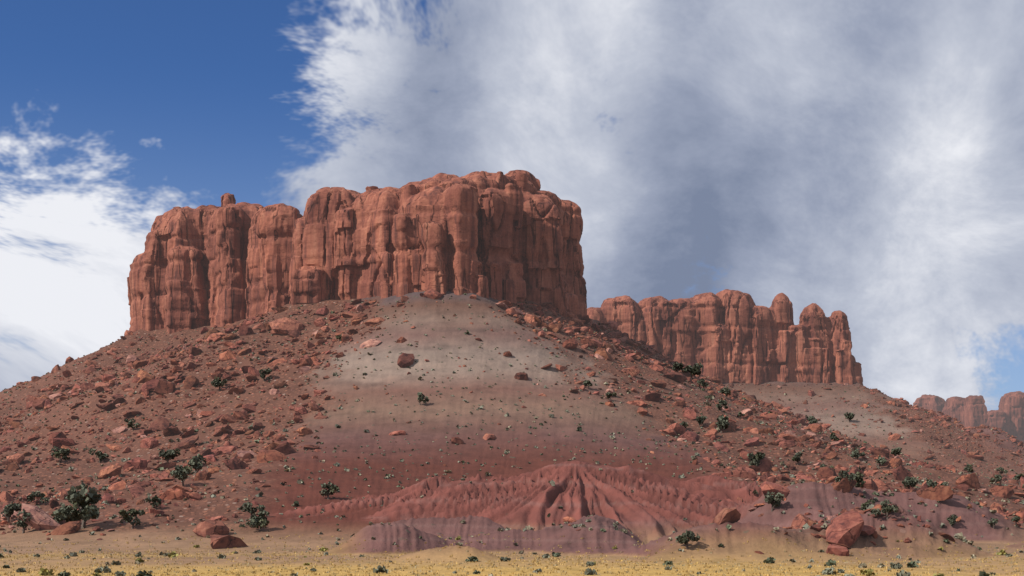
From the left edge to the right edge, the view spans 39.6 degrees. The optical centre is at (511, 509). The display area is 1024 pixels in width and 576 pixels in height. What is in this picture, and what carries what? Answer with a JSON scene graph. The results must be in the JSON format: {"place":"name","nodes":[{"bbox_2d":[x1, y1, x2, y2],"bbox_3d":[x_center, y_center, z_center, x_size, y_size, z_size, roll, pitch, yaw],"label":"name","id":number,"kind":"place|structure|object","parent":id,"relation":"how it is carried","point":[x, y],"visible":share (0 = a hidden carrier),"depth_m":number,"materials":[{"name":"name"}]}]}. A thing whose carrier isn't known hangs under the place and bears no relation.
{"place":"outdoors","nodes":[
{"label":"outdoors","id":0,"kind":"place"},
{"bbox_2d":[127,170,586,333],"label":"butte","id":1,"kind":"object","parent":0,"point":[513,236],"depth_m":294.03,"materials":[{"name":"red stone"}]},
{"bbox_2d":[0,291,1023,575],"bbox_3d":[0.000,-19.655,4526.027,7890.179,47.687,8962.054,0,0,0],"label":"terrain","id":2,"kind":"structure","parent":0,"point":[654,505],"depth_m":203.61,"materials":[{"name":"brown soil"}]},
{"bbox_2d":[0,538,1012,575],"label":"bushes","id":3,"kind":"object","parent":2,"relation":"on","point":[590,571],"visible":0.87,"depth_m":95.18,"materials":[{"name":"green plant"}]},
{"bbox_2d":[0,289,1023,555],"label":"talus boulders","id":4,"kind":"object","parent":2,"relation":"on","point":[844,529],"visible":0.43,"depth_m":242.34,"materials":[{"name":"red stone"}]},
{"bbox_2d":[0,293,1023,575],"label":"rocks","id":5,"kind":"object","parent":2,"relation":"on","point":[826,525],"visible":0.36,"depth_m":209.57,"materials":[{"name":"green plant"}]},
{"bbox_2d":[0,533,1023,575],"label":"grass tufts","id":6,"kind":"object","parent":2,"relation":"on","point":[489,567],"visible":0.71,"depth_m":100.28,"materials":[{"name":"yellow plant"}]},
{"bbox_2d":[1,332,1023,547],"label":"shrubs","id":7,"kind":"object","parent":2,"relation":"on","point":[80,500],"visible":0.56,"depth_m":168.79,"materials":[{"name":"green plant"}]},
{"bbox_2d":[0,0,1023,410],"label":"sky","id":8,"kind":"structure","parent":0,"point":[863,160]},
{"bbox_2d":[587,289,862,384],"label":"rock cliff","id":9,"kind":"structure","parent":0,"point":[730,336],"depth_m":454.57,"materials":[{"name":"red stone"}]},
{"bbox_2d":[913,391,1023,442],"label":"distant butte","id":10,"kind":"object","parent":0,"point":[1007,416],"depth_m":891.53,"materials":[{"name":"red stone"}]}
]}

